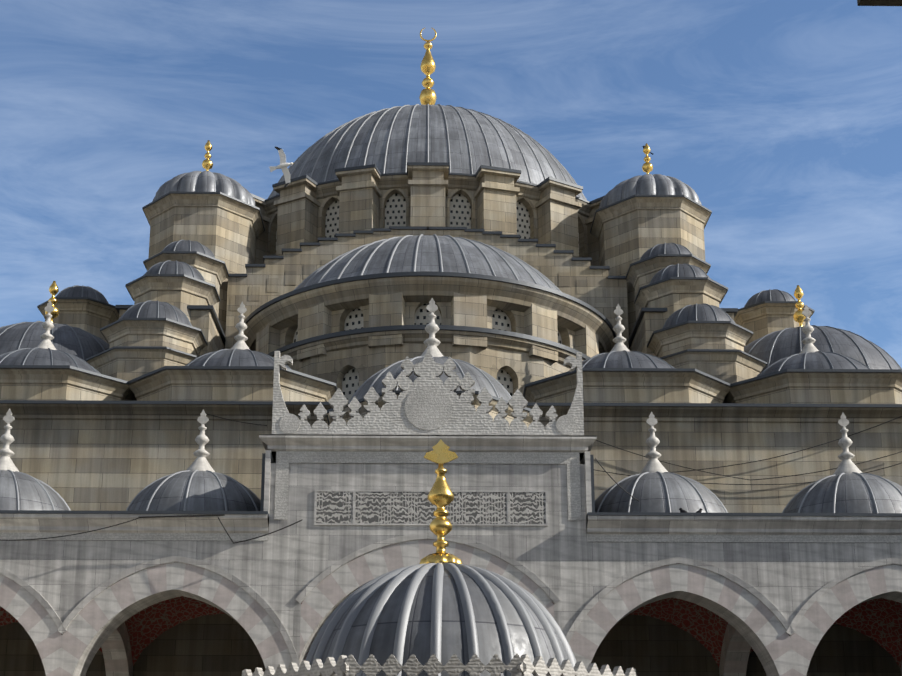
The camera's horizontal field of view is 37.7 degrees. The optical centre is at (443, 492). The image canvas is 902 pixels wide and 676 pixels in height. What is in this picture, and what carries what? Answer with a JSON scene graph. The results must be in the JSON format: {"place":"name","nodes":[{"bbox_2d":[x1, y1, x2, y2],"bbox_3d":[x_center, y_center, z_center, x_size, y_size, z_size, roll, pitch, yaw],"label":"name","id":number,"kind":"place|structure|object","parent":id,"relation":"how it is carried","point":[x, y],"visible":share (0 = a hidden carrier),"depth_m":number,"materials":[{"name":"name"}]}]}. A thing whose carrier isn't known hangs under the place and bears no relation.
{"place":"outdoors","nodes":[
{"label":"outdoors","id":0,"kind":"place"},
{"bbox_2d":[0,321,109,360],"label":"dome","id":1,"kind":"structure","parent":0,"point":[84,345],"depth_m":44.36,"materials":[{"name":"grey metal"}]},
{"bbox_2d":[45,281,58,321],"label":"finial","id":2,"kind":"object","parent":1,"relation":"on","point":[53,291],"visible":0.67,"depth_m":47.35,"materials":[{"name":"gold metal"}]},
{"bbox_2d":[269,146,292,187],"bbox_3d":[-5.842,-11.781,47.822,0.932,1.500,0.301,0,-14,-1],"label":"seagull","id":3,"kind":"object","parent":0,"point":[283,165],"visible":1,"depth_m":47.79,"materials":[{"name":"white"}]},
{"bbox_2d":[225,226,628,348],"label":"great arch gable","id":4,"kind":"structure","parent":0,"point":[598,288],"depth_m":47.83,"materials":[{"name":"stone"}]},
{"bbox_2d":[250,162,603,265],"bbox_3d":[-0.720,-6.774,58.332,21.180,6.350,21.180,0,-14,-1],"label":"drum","id":5,"kind":"object","parent":4,"relation":"on","point":[559,213],"visible":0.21,"depth_m":49.79,"materials":[{"name":"stone"}]},
{"bbox_2d":[268,104,586,199],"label":"dome","id":6,"kind":"structure","parent":5,"relation":"on","point":[395,139],"depth_m":53.57,"materials":[{"name":"grey metal"}]},
{"bbox_2d":[419,28,436,104],"bbox_3d":[-0.720,-19.275,61.518,1.033,5.391,1.033,0,-14,-1],"label":"finial","id":7,"kind":"object","parent":6,"relation":"on","point":[427,94],"visible":0.69,"depth_m":61.35,"materials":[{"name":"gold metal"}]},
{"bbox_2d":[0,0,901,367],"label":"sky","id":8,"kind":"structure","parent":0,"point":[783,118],"materials":[{"name":"blue"}]},
{"bbox_2d":[744,325,901,369],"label":"dome","id":9,"kind":"structure","parent":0,"point":[771,348],"depth_m":44.58,"materials":[{"name":"grey metal"}]},
{"bbox_2d":[793,285,805,326],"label":"finial","id":10,"kind":"object","parent":9,"relation":"on","point":[799,317],"visible":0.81,"depth_m":47.68,"materials":[{"name":"gold metal"}]},
{"bbox_2d":[857,0,901,5],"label":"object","id":11,"kind":"structure","parent":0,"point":[879,2],"depth_m":6.14,"materials":[{"name":"stone"}]},
{"bbox_3d":[-0.545,-0.422,44.124,52.000,0.420,13.600,0,-14,-1],"label":"hall roof","id":12,"kind":"object","parent":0,"visible":0},
{"bbox_2d":[0,365,136,400],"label":"dome base","id":13,"kind":"object","parent":12,"relation":"on","point":[43,382],"visible":0.35,"depth_m":37.49,"materials":[{"name":"beige stone"}]},
{"bbox_2d":[0,347,100,373],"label":"dome","id":14,"kind":"structure","parent":13,"relation":"on","point":[34,356],"depth_m":38.97,"materials":[{"name":"metal"}]},
{"bbox_2d":[37,301,56,349],"bbox_3d":[-12.234,-5.106,40.862,0.866,1.800,0.866,0,-14,-1],"label":"finial","id":15,"kind":"object","parent":14,"relation":"on","point":[47,337],"visible":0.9,"depth_m":40.73,"materials":[{"name":"white stone"}]},
{"bbox_2d":[37,297,118,342],"bbox_3d":[-14.441,-2.754,51.531,3.120,9.200,3.120,0,-14,-1],"label":"turret","id":16,"kind":"object","parent":12,"relation":"on","point":[91,315],"visible":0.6,"depth_m":51.33,"materials":[{"name":"stone"}]},
{"bbox_2d":[56,285,108,303],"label":"turret dome","id":17,"kind":"structure","parent":16,"relation":"on","point":[81,291],"depth_m":51.95,"materials":[{"name":"grey metal"}]},
{"bbox_2d":[86,318,207,380],"bbox_3d":[-9.468,-2.778,42.735,3.960,4.900,3.960,0,-14,-1],"label":"turret","id":18,"kind":"object","parent":12,"relation":"on","point":[138,347],"visible":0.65,"depth_m":41.85,"materials":[{"name":"stone"}]},
{"bbox_2d":[118,300,191,325],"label":"small dome","id":19,"kind":"structure","parent":18,"relation":"on","point":[152,309],"depth_m":42.51,"materials":[{"name":"grey metal"}]},
{"bbox_2d":[115,305,225,355],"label":"cascade plinth","id":20,"kind":"structure","parent":12,"relation":"on","point":[204,319],"depth_m":44.19,"materials":[{"name":"stone"}]},
{"bbox_2d":[125,274,219,320],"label":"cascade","id":21,"kind":"object","parent":20,"relation":"on","point":[181,292],"visible":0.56,"depth_m":44.11,"materials":[{"name":"stone"}]},
{"bbox_2d":[144,260,204,280],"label":"small dome","id":22,"kind":"structure","parent":21,"relation":"on","point":[171,267],"depth_m":44.59,"materials":[{"name":"grey metal"}]},
{"bbox_2d":[143,251,228,316],"bbox_3d":[-9.140,-3.853,46.007,2.860,8.600,2.860,0,-14,-1],"label":"turret","id":23,"kind":"object","parent":20,"relation":"on","point":[212,270],"visible":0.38,"depth_m":46.13,"materials":[{"name":"stone"}]},
{"bbox_2d":[161,240,214,257],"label":"small dome","id":24,"kind":"structure","parent":23,"relation":"on","point":[184,245],"depth_m":46.37,"materials":[{"name":"grey metal"}]},
{"bbox_2d":[142,191,264,335],"bbox_3d":[-9.097,-4.276,48.799,4.380,12.800,4.380,0,-14,-1],"label":"turret","id":25,"kind":"object","parent":12,"relation":"on","point":[227,229],"visible":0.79,"depth_m":48.48,"materials":[{"name":"stone"}]},
{"bbox_2d":[152,171,255,205],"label":"turret dome","id":26,"kind":"structure","parent":25,"relation":"on","point":[201,181],"depth_m":48.95,"materials":[{"name":"grey metal"}]},
{"bbox_2d":[202,140,212,170],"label":"finial","id":27,"kind":"object","parent":26,"relation":"on","point":[207,164],"visible":0.81,"depth_m":50.90,"materials":[{"name":"gold metal"}]},
{"bbox_2d":[128,366,336,401],"bbox_3d":[-6.265,-2.204,40.210,6.180,1.340,6.180,0,-14,-1],"label":"dome base","id":28,"kind":"object","parent":12,"relation":"on","point":[209,383],"visible":0.38,"depth_m":37.56,"materials":[{"name":"beige stone"}]},
{"bbox_2d":[185,348,290,368],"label":"dome","id":29,"kind":"structure","parent":28,"relation":"on","point":[234,357],"depth_m":38.96,"materials":[{"name":"metal"}]},
{"bbox_2d":[231,302,249,349],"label":"finial","id":30,"kind":"object","parent":29,"relation":"on","point":[240,338],"visible":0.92,"depth_m":40.82,"materials":[{"name":"white stone"}]},
{"bbox_2d":[238,271,615,400],"bbox_3d":[-0.522,-2.707,43.014,13.360,6.900,6.680,0,-14,-1],"label":"dome drum","id":31,"kind":"object","parent":12,"relation":"on","point":[349,336],"visible":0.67,"depth_m":41.30,"materials":[{"name":"beige stone"}]},
{"bbox_2d":[293,234,561,291],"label":"half dome","id":32,"kind":"structure","parent":31,"relation":"on","point":[432,253],"depth_m":43.06,"materials":[{"name":"metal"}]},
{"bbox_2d":[523,368,730,402],"bbox_3d":[5.464,-2.162,40.373,6.180,1.340,6.180,0,-14,-1],"label":"dome base","id":33,"kind":"object","parent":12,"relation":"on","point":[647,385],"visible":0.31,"depth_m":37.73,"materials":[{"name":"beige stone"}]},
{"bbox_2d":[569,350,673,370],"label":"dome","id":34,"kind":"structure","parent":33,"relation":"on","point":[624,359],"depth_m":39.13,"materials":[{"name":"metal"}]},
{"bbox_2d":[610,304,628,351],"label":"finial","id":35,"kind":"object","parent":34,"relation":"on","point":[619,340],"visible":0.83,"depth_m":40.98,"materials":[{"name":"white stone"}]},
{"bbox_2d":[590,195,711,350],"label":"tower","id":36,"kind":"structure","parent":12,"relation":"on","point":[627,232],"depth_m":48.70,"materials":[{"name":"stone"}]},
{"bbox_2d":[599,174,701,208],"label":"turret dome","id":37,"kind":"structure","parent":36,"relation":"on","point":[653,184],"depth_m":49.19,"materials":[{"name":"grey metal"}]},
{"bbox_2d":[642,143,652,173],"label":"finial","id":38,"kind":"object","parent":37,"relation":"on","point":[647,167],"visible":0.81,"depth_m":51.13,"materials":[{"name":"gold metal"}]},
{"bbox_2d":[628,308,737,355],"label":"cascade plinth","id":39,"kind":"structure","parent":12,"relation":"on","point":[649,321],"depth_m":44.42,"materials":[{"name":"stone"}]},
{"bbox_2d":[625,254,710,319],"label":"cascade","id":40,"kind":"object","parent":39,"relation":"on","point":[641,273],"visible":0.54,"depth_m":46.36,"materials":[{"name":"stone"}]},
{"bbox_2d":[640,243,692,259],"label":"small dome","id":41,"kind":"structure","parent":40,"relation":"on","point":[669,248],"depth_m":46.61,"materials":[{"name":"grey metal"}]},
{"bbox_2d":[634,277,727,323],"bbox_3d":[8.178,-3.411,44.705,3.020,7.100,3.020,0,-14,-1],"label":"drum","id":42,"kind":"object","parent":39,"relation":"on","point":[672,295],"visible":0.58,"depth_m":44.34,"materials":[{"name":"stone"}]},
{"bbox_2d":[649,263,710,283],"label":"small dome","id":43,"kind":"structure","parent":42,"relation":"on","point":[682,270],"depth_m":44.83,"materials":[{"name":"grey metal"}]},
{"bbox_2d":[647,321,766,383],"bbox_3d":[8.430,-2.714,42.983,3.960,4.900,3.960,0,-14,-1],"label":"turret","id":44,"kind":"object","parent":12,"relation":"on","point":[715,349],"visible":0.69,"depth_m":42.11,"materials":[{"name":"stone"}]},
{"bbox_2d":[662,303,734,328],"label":"dome","id":45,"kind":"structure","parent":44,"relation":"on","point":[701,312],"depth_m":42.76,"materials":[{"name":"grey metal"}]},
{"bbox_2d":[734,301,814,345],"bbox_3d":[13.156,-2.657,51.914,3.120,9.200,3.120,0,-14,-1],"label":"turret","id":46,"kind":"object","parent":12,"relation":"on","point":[761,319],"visible":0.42,"depth_m":51.70,"materials":[{"name":"stone"}]},
{"bbox_2d":[744,289,795,306],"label":"turret dome","id":47,"kind":"structure","parent":46,"relation":"on","point":[770,295],"depth_m":52.32,"materials":[{"name":"grey metal"}]},
{"bbox_2d":[723,369,901,403],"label":"dome base","id":48,"kind":"object","parent":12,"relation":"on","point":[834,386],"visible":0.25,"depth_m":37.80,"materials":[{"name":"beige stone"}]},
{"bbox_2d":[756,351,869,376],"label":"dome","id":49,"kind":"structure","parent":48,"relation":"on","point":[820,360],"depth_m":39.29,"materials":[{"name":"metal"}]},
{"bbox_2d":[799,305,818,353],"bbox_3d":[11.363,-5.022,41.190,0.866,1.800,0.866,0,-14,-1],"label":"finial","id":50,"kind":"object","parent":49,"relation":"on","point":[808,341],"visible":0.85,"depth_m":41.06,"materials":[{"name":"white stone"}]},
{"label":"ground","id":51,"kind":"structure","parent":0,"visible":0},
{"bbox_2d":[242,654,635,675],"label":"cresting","id":52,"kind":"object","parent":51,"relation":"on","point":[517,665],"visible":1,"depth_m":13.74,"materials":[{"name":"white stone"}]},
{"bbox_2d":[305,563,575,675],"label":"fountain dome","id":53,"kind":"structure","parent":52,"relation":"on","point":[443,613],"depth_m":14.87,"materials":[{"name":"grey metal"}]},
{"bbox_2d":[420,440,461,563],"bbox_3d":[-0.033,0.175,16.423,0.540,1.739,0.562,0,-14,-1],"label":"finial","id":54,"kind":"object","parent":53,"relation":"on","point":[440,495],"visible":0.83,"depth_m":16.33,"materials":[{"name":"gold metal"}]},
{"bbox_2d":[0,434,901,675],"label":"courtyard arcade","id":55,"kind":"object","parent":51,"relation":"on","point":[364,508],"visible":0.92,"depth_m":30.03,"materials":[{"name":"stone"}]},
{"bbox_2d":[0,518,138,540],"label":"cable","id":56,"kind":"object","parent":55,"relation":"attached to","point":[68,535],"visible":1,"depth_m":29.65,"materials":[{"name":"black plastic"}]},
{"bbox_2d":[138,514,224,517],"bbox_3d":[-5.909,0.532,29.807,1.934,0.103,0.040,0,-14,-1],"label":"cable","id":57,"kind":"object","parent":55,"relation":"attached to","point":[180,516],"visible":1,"depth_m":29.80,"materials":[{"name":"black plastic"}]},
{"bbox_2d":[217,517,301,543],"bbox_3d":[-4.144,0.845,29.753,1.925,0.626,0.028,0,-14,-1],"label":"cable","id":58,"kind":"object","parent":55,"relation":"attached to","point":[255,537],"visible":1,"depth_m":29.73,"materials":[{"name":"black plastic"}]},
{"bbox_2d":[272,344,583,434],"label":"ornamental parapet","id":59,"kind":"structure","parent":55,"relation":"on","point":[427,402],"depth_m":30.84,"materials":[{"name":"stone"}]},
{"bbox_2d":[0,563,901,668],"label":"portico vaults","id":60,"kind":"object","parent":55,"relation":"attached to","point":[879,621],"visible":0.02,"depth_m":35.38,"materials":[{"name":"paint"}]},
{"bbox_2d":[62,622,901,675],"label":"portico transverse arches","id":61,"kind":"structure","parent":55,"relation":"on","point":[117,654],"depth_m":34.62,"materials":[{"name":"white stone"}]},
{"bbox_2d":[92,451,882,565],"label":"loudspeakers","id":62,"kind":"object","parent":55,"relation":"on","point":[274,454],"depth_m":31.61,"materials":[{"name":"grey"}]},
{"bbox_2d":[0,470,69,509],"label":"dome","id":63,"kind":"structure","parent":62,"relation":"on","point":[21,491],"depth_m":32.15,"materials":[{"name":"grey metal"}]},
{"bbox_2d":[0,408,18,471],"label":"finial","id":64,"kind":"object","parent":63,"relation":"on","point":[6,452],"visible":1,"depth_m":33.53,"materials":[{"name":"white stone"}]},
{"bbox_2d":[126,470,260,510],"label":"dome","id":65,"kind":"structure","parent":62,"relation":"on","point":[195,490],"depth_m":31.93,"materials":[{"name":"grey metal"}]},
{"bbox_2d":[187,409,214,471],"bbox_3d":[-6.167,-1.288,33.734,0.845,1.757,0.845,0,-14,-1],"label":"finial","id":66,"kind":"object","parent":65,"relation":"on","point":[200,462],"visible":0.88,"depth_m":33.57,"materials":[{"name":"white stone"}]},
{"bbox_2d":[327,390,532,429],"bbox_3d":[-0.300,-1.147,33.889,5.300,1.430,5.300,0,-14,-1],"label":"portico drum","id":67,"kind":"object","parent":62,"relation":"on","point":[527,421],"visible":0.1,"depth_m":32.15,"materials":[{"name":"beige stone"}]},
{"bbox_2d":[349,356,510,402],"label":"dome","id":68,"kind":"structure","parent":67,"relation":"on","point":[492,385],"depth_m":32.84,"materials":[{"name":"grey metal"}]},
{"bbox_2d":[421,298,442,356],"bbox_3d":[-0.300,-4.249,34.679,0.901,1.872,0.901,0,-14,-1],"label":"finial","id":69,"kind":"object","parent":68,"relation":"on","point":[432,329],"visible":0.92,"depth_m":34.55,"materials":[{"name":"white stone"}]},
{"bbox_2d":[595,471,727,512],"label":"dome","id":70,"kind":"structure","parent":62,"relation":"on","point":[657,491],"depth_m":32.09,"materials":[{"name":"grey metal"}]},
{"bbox_2d":[595,458,638,500],"bbox_3d":[4.378,-0.211,31.809,1.581,1.137,0.024,5,-15,-19],"label":"cable","id":71,"kind":"object","parent":70,"relation":"attached to","point":[615,481],"visible":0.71,"depth_m":31.72,"materials":[{"name":"black plastic"}]},
{"bbox_2d":[639,411,667,473],"bbox_3d":[5.369,-1.247,33.895,0.845,1.757,0.845,0,-14,-1],"label":"finial","id":72,"kind":"object","parent":70,"relation":"on","point":[653,464],"visible":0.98,"depth_m":33.73,"materials":[{"name":"white stone"}]},
{"bbox_2d":[782,472,901,512],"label":"dome","id":73,"kind":"structure","parent":62,"relation":"on","point":[854,492],"depth_m":32.19,"materials":[{"name":"grey metal"}]},
{"bbox_2d":[833,412,861,474],"bbox_3d":[10.327,-1.230,33.964,0.845,1.757,0.845,0,-14,-1],"label":"finial","id":74,"kind":"object","parent":73,"relation":"on","point":[847,464],"visible":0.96,"depth_m":33.80,"materials":[{"name":"white stone"}]},
{"bbox_2d":[0,400,901,675],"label":"wall","id":75,"kind":"structure","parent":51,"relation":"on","point":[86,455],"depth_m":36.79,"materials":[{"name":"stone"}]},
{"bbox_2d":[206,413,266,425],"bbox_3d":[-5.872,-2.068,36.910,1.903,0.419,0.024,0,-14,-1],"label":"cable","id":76,"kind":"object","parent":75,"relation":"attached to","point":[236,421],"visible":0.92,"depth_m":36.88,"materials":[{"name":"black plastic"}]},
{"bbox_2d":[594,463,900,484],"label":"cable","id":77,"kind":"object","parent":75,"relation":"attached to","point":[756,484],"visible":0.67,"depth_m":36.66,"materials":[{"name":"black plastic"}]},
{"bbox_2d":[596,440,901,479],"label":"cable","id":78,"kind":"object","parent":75,"relation":"attached to","point":[743,478],"visible":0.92,"depth_m":36.75,"materials":[{"name":"black plastic"}]},
{"bbox_2d":[671,416,901,472],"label":"cable","id":79,"kind":"object","parent":75,"relation":"attached to","point":[789,453],"visible":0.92,"depth_m":36.88,"materials":[{"name":"black plastic"}]}
]}

